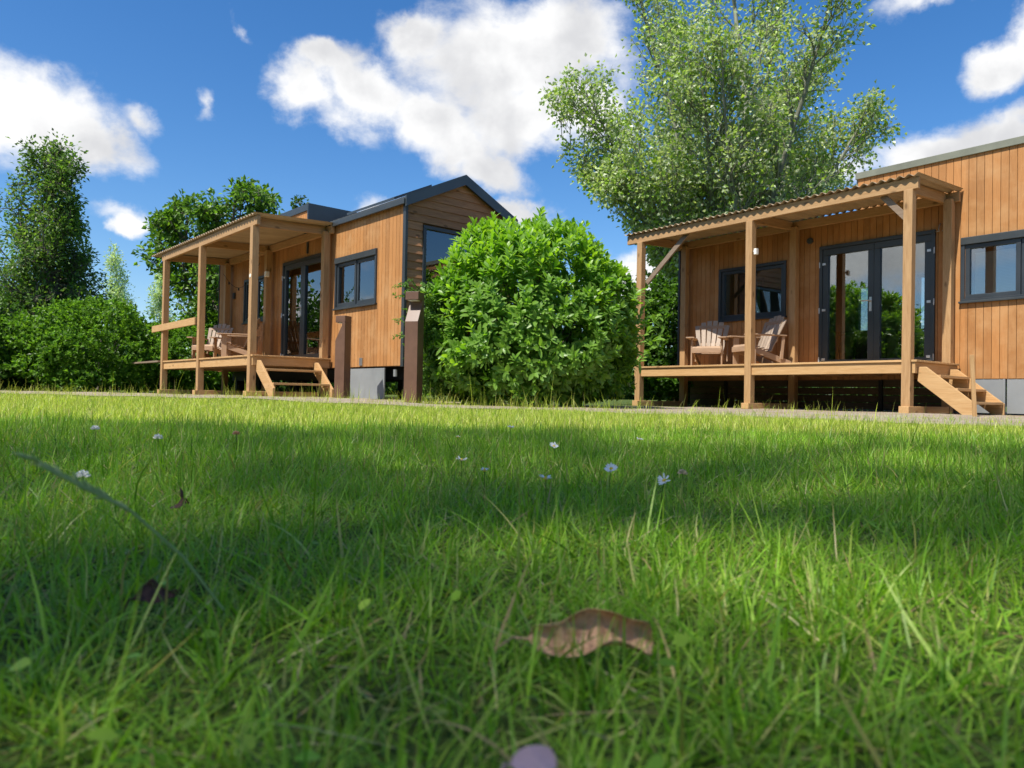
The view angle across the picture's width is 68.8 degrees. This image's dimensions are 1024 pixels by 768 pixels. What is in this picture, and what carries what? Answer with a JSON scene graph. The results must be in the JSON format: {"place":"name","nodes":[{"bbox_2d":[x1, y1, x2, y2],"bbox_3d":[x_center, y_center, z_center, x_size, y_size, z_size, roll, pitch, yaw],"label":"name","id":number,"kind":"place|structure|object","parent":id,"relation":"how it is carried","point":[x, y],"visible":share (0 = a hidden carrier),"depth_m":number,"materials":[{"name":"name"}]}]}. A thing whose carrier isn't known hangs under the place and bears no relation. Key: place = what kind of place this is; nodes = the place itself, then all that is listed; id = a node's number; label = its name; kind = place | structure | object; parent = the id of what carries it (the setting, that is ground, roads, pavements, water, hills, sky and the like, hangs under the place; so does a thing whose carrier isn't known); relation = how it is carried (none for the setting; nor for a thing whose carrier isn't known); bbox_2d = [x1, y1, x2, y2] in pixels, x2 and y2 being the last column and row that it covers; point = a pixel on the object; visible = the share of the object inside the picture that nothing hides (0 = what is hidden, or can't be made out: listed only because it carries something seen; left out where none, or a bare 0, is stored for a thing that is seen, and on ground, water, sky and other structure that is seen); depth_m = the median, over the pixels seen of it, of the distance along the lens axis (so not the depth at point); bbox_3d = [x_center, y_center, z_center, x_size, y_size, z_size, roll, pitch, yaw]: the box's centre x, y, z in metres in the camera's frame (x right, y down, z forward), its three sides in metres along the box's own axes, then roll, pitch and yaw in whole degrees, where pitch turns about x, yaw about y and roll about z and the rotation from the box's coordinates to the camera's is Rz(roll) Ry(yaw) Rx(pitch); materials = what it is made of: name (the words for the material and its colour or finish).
{"place":"outdoors","nodes":[
{"label":"outdoors","id":0,"kind":"place"},
{"bbox_2d":[0,388,1023,767],"bbox_3d":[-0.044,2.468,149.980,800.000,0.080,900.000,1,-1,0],"label":"ground","id":1,"kind":"structure","parent":0,"point":[446,735],"depth_m":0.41,"materials":[{"name":"green plant"}]},
{"bbox_2d":[0,290,35,386],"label":"hedge bush","id":2,"kind":"object","parent":1,"relation":"on","point":[2,308],"visible":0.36,"depth_m":19.57,"materials":[{"name":"green plant"}]},
{"bbox_2d":[0,331,71,390],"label":"hedge bush","id":3,"kind":"object","parent":1,"relation":"on","point":[19,383],"visible":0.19,"depth_m":19.76,"materials":[{"name":"green plant"}]},
{"bbox_2d":[0,128,119,351],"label":"leafy tree","id":4,"kind":"object","parent":1,"relation":"on","point":[50,265],"visible":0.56,"depth_m":23.78,"materials":[{"name":"green plant"}]},
{"bbox_2d":[77,469,90,501],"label":"clover flower","id":5,"kind":"object","parent":1,"relation":"on","point":[81,474],"visible":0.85,"depth_m":1.02,"materials":[{"name":"white plant"}]},
{"bbox_2d":[0,292,188,392],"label":"hedge bush","id":6,"kind":"object","parent":1,"relation":"on","point":[96,365],"visible":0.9,"depth_m":19.04,"materials":[{"name":"green plant"}]},
{"bbox_2d":[90,425,99,440],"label":"clover flower","id":7,"kind":"object","parent":1,"relation":"on","point":[93,427],"visible":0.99,"depth_m":1.79,"materials":[{"name":"white plant"}]},
{"bbox_2d":[13,452,223,610],"bbox_3d":[-0.214,0.088,0.420,0.010,0.107,0.126,1,-1,28],"label":"grass stalk","id":8,"kind":"object","parent":1,"relation":"on","point":[86,486],"depth_m":0.40,"materials":[{"name":"green plant"}]},
{"bbox_2d":[99,238,140,390],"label":"slender tree","id":9,"kind":"object","parent":1,"relation":"on","point":[114,264],"visible":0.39,"depth_m":40.40,"materials":[{"name":"green plant"}]},
{"bbox_2d":[122,579,178,612],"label":"fallen leaf","id":10,"kind":"object","parent":1,"relation":"on","point":[147,590],"visible":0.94,"depth_m":0.48,"materials":[{"name":"brown plant"}]},
{"bbox_2d":[153,434,162,450],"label":"clover flower","id":11,"kind":"object","parent":1,"relation":"on","point":[157,436],"visible":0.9,"depth_m":1.58,"materials":[{"name":"white plant"}]},
{"bbox_2d":[144,267,178,387],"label":"slender tree","id":12,"kind":"object","parent":1,"relation":"on","point":[157,298],"visible":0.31,"depth_m":41.55,"materials":[{"name":"green plant"}]},
{"bbox_2d":[170,487,188,508],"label":"fallen leaf","id":13,"kind":"object","parent":1,"relation":"on","point":[180,502],"visible":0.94,"depth_m":0.86,"materials":[{"name":"brown plant"}]},
{"bbox_2d":[126,308,242,392],"bbox_3d":[-8.906,-0.926,21.543,4.375,2.758,3.619,1,-1,-24],"label":"hedge bush","id":14,"kind":"object","parent":1,"relation":"on","point":[178,339],"visible":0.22,"depth_m":20.60,"materials":[{"name":"green plant"}]},
{"bbox_2d":[131,174,283,390],"bbox_3d":[-8.687,-2.878,22.402,5.075,6.541,4.349,1,-1,0],"label":"leafy tree","id":15,"kind":"object","parent":1,"relation":"on","point":[168,225],"visible":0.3,"depth_m":21.56,"materials":[{"name":"green plant"}]},
{"bbox_2d":[131,212,334,396],"bbox_3d":[-6.577,-1.453,16.791,1.650,3.396,7.600,2,-1,-41],"label":"porch","id":16,"kind":"object","parent":1,"relation":"on","point":[253,237],"visible":0.96,"depth_m":15.56,"materials":[{"name":"brown wood"}]},
{"bbox_2d":[187,324,233,358],"bbox_3d":[-6.989,-0.978,17.480,0.760,0.931,0.934,1,-1,13],"label":"armchair","id":17,"kind":"object","parent":16,"relation":"on","point":[213,345],"visible":0.73,"depth_m":17.62,"materials":[{"name":"brown wood"}]},
{"bbox_2d":[216,318,260,356],"bbox_3d":[-5.863,-0.977,16.243,0.934,0.931,0.760,1,-1,-11],"label":"armchair","id":18,"kind":"object","parent":16,"relation":"on","point":[227,346],"visible":0.69,"depth_m":15.97,"materials":[{"name":"brown wood"}]},
{"bbox_2d":[232,430,239,447],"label":"clover flower","id":19,"kind":"object","parent":1,"relation":"on","point":[235,432],"visible":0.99,"depth_m":1.75,"materials":[{"name":"brown plant"}]},
{"bbox_2d":[214,372,333,391],"bbox_3d":[-7.141,-0.813,22.705,4.504,2.634,3.680,1,-1,17],"label":"hedge bush","id":20,"kind":"object","parent":1,"relation":"on","point":[282,388],"visible":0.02,"depth_m":21.92,"materials":[{"name":"green plant"}]},
{"bbox_2d":[290,195,309,208],"bbox_3d":[-6.607,-2.776,23.714,1.737,6.384,1.646,1,-1,0],"label":"leafy tree","id":21,"kind":"object","parent":1,"relation":"on","point":[298,202],"visible":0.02,"depth_m":23.54,"materials":[{"name":"green plant"}]},
{"bbox_2d":[334,315,351,397],"bbox_3d":[-2.853,-0.411,12.607,0.190,1.470,0.190,1,-1,22],"label":"bollard lamp","id":22,"kind":"object","parent":1,"relation":"on","point":[342,358],"visible":0.85,"depth_m":12.53,"materials":[{"name":"brown metal"}]},
{"bbox_2d":[217,175,517,399],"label":"tiny house","id":23,"kind":"structure","parent":1,"relation":"on","point":[378,252],"depth_m":13.82,"materials":[{"name":"brown wood"}]},
{"bbox_2d":[241,275,263,324],"bbox_3d":[-5.895,-1.948,17.340,0.145,1.057,1.520,2,-1,-41],"label":"window","id":24,"kind":"structure","parent":23,"relation":"in","point":[261,278],"depth_m":17.32,"materials":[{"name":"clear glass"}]},
{"bbox_2d":[280,261,302,356],"bbox_3d":[-4.686,-1.531,15.911,0.125,2.067,0.965,2,-1,-41],"label":"door","id":25,"kind":"structure","parent":23,"relation":"in","point":[293,273],"depth_m":15.96,"materials":[{"name":"grey glass"}]},
{"bbox_2d":[301,256,320,357],"bbox_3d":[-4.042,-1.530,15.231,0.062,2.067,0.904,2,-1,-41],"label":"door","id":26,"kind":"structure","parent":23,"relation":"in","point":[311,267],"depth_m":15.32,"materials":[{"name":"clear glass"}]},
{"bbox_2d":[332,248,377,310],"bbox_3d":[-2.905,-1.925,13.957,0.145,1.012,1.570,2,-1,-41],"label":"window","id":27,"kind":"structure","parent":23,"relation":"in","point":[355,283],"depth_m":13.93,"materials":[{"name":"grey glass"}]},
{"bbox_2d":[422,225,486,333],"bbox_3d":[-0.990,-1.610,13.452,1.550,2.250,0.090,2,-1,-41],"label":"window","id":28,"kind":"structure","parent":23,"relation":"in","point":[436,241],"depth_m":13.12,"materials":[{"name":"clear glass"}]},
{"bbox_2d":[404,291,423,402],"bbox_3d":[-1.392,-0.476,10.608,0.200,1.650,0.200,1,-1,18],"label":"bollard lamp","id":29,"kind":"object","parent":1,"relation":"on","point":[413,353],"visible":0.81,"depth_m":10.53,"materials":[{"name":"brown metal"}]},
{"bbox_2d":[456,456,466,482],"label":"daisy","id":30,"kind":"object","parent":1,"relation":"on","point":[461,459],"visible":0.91,"depth_m":1.29,"materials":[{"name":"white plant"}]},
{"bbox_2d":[481,467,487,487],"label":"daisy","id":31,"kind":"object","parent":1,"relation":"on","point":[484,469],"visible":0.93,"depth_m":1.12,"materials":[{"name":"white"}]},
{"bbox_2d":[1,419,1023,767],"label":"clover","id":32,"kind":"object","parent":1,"relation":"on","point":[105,733],"visible":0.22,"depth_m":0.38,"materials":[{"name":"green plant"}]},
{"bbox_2d":[501,745,556,767],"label":"fallen petal","id":33,"kind":"object","parent":1,"relation":"on","point":[535,756],"visible":1,"depth_m":0.26,"materials":[{"name":"pink"}]},
{"bbox_2d":[420,206,648,406],"bbox_3d":[0.238,-1.157,11.743,3.618,3.161,3.485,1,-1,0],"label":"laurel bush","id":34,"kind":"object","parent":1,"relation":"on","point":[529,343],"visible":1,"depth_m":10.60,"materials":[{"name":"green plant"}]},
{"bbox_2d":[614,288,664,377],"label":"laurel shoots","id":35,"kind":"object","parent":34,"relation":"attached to","point":[646,353],"visible":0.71,"depth_m":11.25,"materials":[{"name":"green plant"}]},
{"bbox_2d":[79,346,1006,406],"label":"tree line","id":36,"kind":"object","parent":1,"relation":"on","point":[391,387],"depth_m":57.46,"materials":[{"name":"green plant"}]},
{"bbox_2d":[539,474,551,512],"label":"daisy","id":37,"kind":"object","parent":1,"relation":"on","point":[545,477],"visible":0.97,"depth_m":1.01,"materials":[{"name":"white plant"}]},
{"bbox_2d":[549,442,557,459],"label":"daisy","id":38,"kind":"object","parent":1,"relation":"on","point":[554,445],"visible":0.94,"depth_m":1.68,"materials":[{"name":"white plant"}]},
{"bbox_2d":[495,608,653,656],"bbox_3d":[0.035,0.139,0.414,0.090,0.027,0.024,1,-1,1],"label":"fallen leaf","id":39,"kind":"object","parent":1,"relation":"on","point":[632,626],"visible":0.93,"depth_m":0.42,"materials":[{"name":"brown plant"}]},
{"bbox_2d":[604,463,617,489],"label":"daisy","id":40,"kind":"object","parent":1,"relation":"on","point":[609,466],"visible":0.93,"depth_m":1.19,"materials":[{"name":"white"}]},
{"bbox_2d":[657,473,669,507],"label":"daisy","id":41,"kind":"object","parent":1,"relation":"on","point":[662,481],"visible":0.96,"depth_m":1.04,"materials":[{"name":"white"}]},
{"bbox_2d":[622,270,731,400],"bbox_3d":[3.733,-1.066,17.172,3.046,3.231,2.990,2,-1,-30],"label":"hedge bush","id":42,"kind":"object","parent":1,"relation":"on","point":[664,295],"visible":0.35,"depth_m":16.46,"materials":[{"name":"green plant"}]},
{"bbox_2d":[678,469,687,490],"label":"clover flower","id":43,"kind":"object","parent":1,"relation":"on","point":[682,471],"visible":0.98,"depth_m":1.20,"materials":[{"name":"beige plant"}]},
{"bbox_2d":[671,346,764,404],"bbox_3d":[5.441,-0.675,19.448,3.789,2.736,3.028,1,-1,0],"label":"hedge bush","id":44,"kind":"object","parent":1,"relation":"on","point":[732,393],"depth_m":19.05,"materials":[{"name":"green plant"}]},
{"bbox_2d":[538,0,906,312],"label":"poplar tree","id":45,"kind":"object","parent":1,"relation":"on","point":[704,183],"visible":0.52,"depth_m":22.54,"materials":[{"name":"green plant"}]},
{"bbox_2d":[625,172,962,412],"bbox_3d":[4.543,-1.291,13.139,1.585,3.459,5.580,2,-1,-39],"label":"porch","id":46,"kind":"object","parent":1,"relation":"on","point":[891,193],"visible":0.98,"depth_m":12.60,"materials":[{"name":"brown wood"}]},
{"bbox_2d":[686,321,729,364],"bbox_3d":[3.797,-0.782,14.362,0.760,0.931,0.934,1,-1,23],"label":"armchair","id":47,"kind":"object","parent":46,"relation":"on","point":[709,347],"visible":0.93,"depth_m":14.49,"materials":[{"name":"brown wood"}]},
{"bbox_2d":[727,315,790,363],"bbox_3d":[4.484,-0.784,13.505,0.934,0.931,0.760,1,-1,-15],"label":"armchair","id":48,"kind":"object","parent":46,"relation":"on","point":[771,331],"visible":0.84,"depth_m":13.46,"materials":[{"name":"brown wood"}]},
{"bbox_2d":[677,136,1023,413],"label":"tiny house","id":49,"kind":"structure","parent":1,"relation":"on","point":[842,265],"depth_m":12.80,"materials":[{"name":"brown wood"}]},
{"bbox_2d":[718,260,786,322],"bbox_3d":[4.620,-1.756,14.392,0.145,1.057,1.520,2,-1,-39],"label":"window","id":50,"kind":"structure","parent":49,"relation":"in","point":[731,286],"depth_m":14.59,"materials":[{"name":"grey glass"}]},
{"bbox_2d":[818,243,873,361],"bbox_3d":[5.757,-1.341,12.902,0.125,2.067,0.965,2,-1,-39],"label":"door","id":51,"kind":"structure","parent":49,"relation":"in","point":[827,253],"depth_m":12.95,"materials":[{"name":"grey glass"}]},
{"bbox_2d":[855,285,867,330],"bbox_3d":[7.108,-1.485,15.020,0.100,1.000,0.360,2,-1,-39],"label":"window","id":52,"kind":"structure","parent":49,"relation":"in","point":[858,288],"depth_m":15.11,"materials":[{"name":"clear glass"}]},
{"bbox_2d":[873,234,934,360],"bbox_3d":[6.373,-1.341,12.159,0.091,2.067,0.965,2,-1,-39],"label":"door","id":53,"kind":"structure","parent":49,"relation":"in","point":[878,246],"depth_m":12.31,"materials":[{"name":"grey glass"}]},
{"bbox_2d":[915,273,924,331],"bbox_3d":[7.819,-1.536,14.133,0.100,1.100,0.320,2,-1,-39],"label":"window","id":54,"kind":"structure","parent":49,"relation":"in","point":[918,276],"depth_m":14.19,"materials":[{"name":"clear glass"}]},
{"bbox_2d":[958,229,1023,303],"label":"window","id":55,"kind":"structure","parent":49,"relation":"in","point":[1016,236],"depth_m":11.18,"materials":[{"name":"grey glass"}]},
{"bbox_2d":[969,355,976,416],"bbox_3d":[5.835,0.070,9.452,0.095,0.882,0.030,1,-1,0],"label":"wooden stake","id":56,"kind":"object","parent":1,"relation":"on","point":[973,386],"visible":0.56,"depth_m":9.44,"materials":[{"name":"brown wood"}]},
{"bbox_2d":[0,390,1023,425],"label":"gravel path","id":57,"kind":"structure","parent":0,"point":[955,415],"depth_m":9.92,"materials":[{"name":"grey gravel"}]},
{"bbox_2d":[256,360,333,396],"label":"stairs","id":58,"kind":"structure","parent":57,"relation":"on","point":[269,385],"depth_m":13.51,"materials":[{"name":"brown wood"}]},
{"bbox_2d":[391,278,451,403],"bbox_3d":[-1.258,-0.622,11.058,0.947,1.835,1.093,1,-1,0],"label":"climbing plant","id":59,"kind":"object","parent":57,"relation":"on","point":[431,323],"visible":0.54,"depth_m":10.98,"materials":[{"name":"green plant"}]},
{"bbox_2d":[0,367,1021,425],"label":"tall grass","id":60,"kind":"structure","parent":57,"relation":"on","point":[524,405],"depth_m":10.20,"materials":[{"name":"green plant"}]},
{"bbox_2d":[918,367,1004,414],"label":"stairs","id":61,"kind":"structure","parent":57,"relation":"on","point":[955,398],"depth_m":10.48,"materials":[{"name":"brown wood"}]},
{"bbox_2d":[0,0,1023,348],"label":"sky","id":62,"kind":"structure","parent":0,"point":[349,105],"materials":[{"name":"blue"}]}
]}

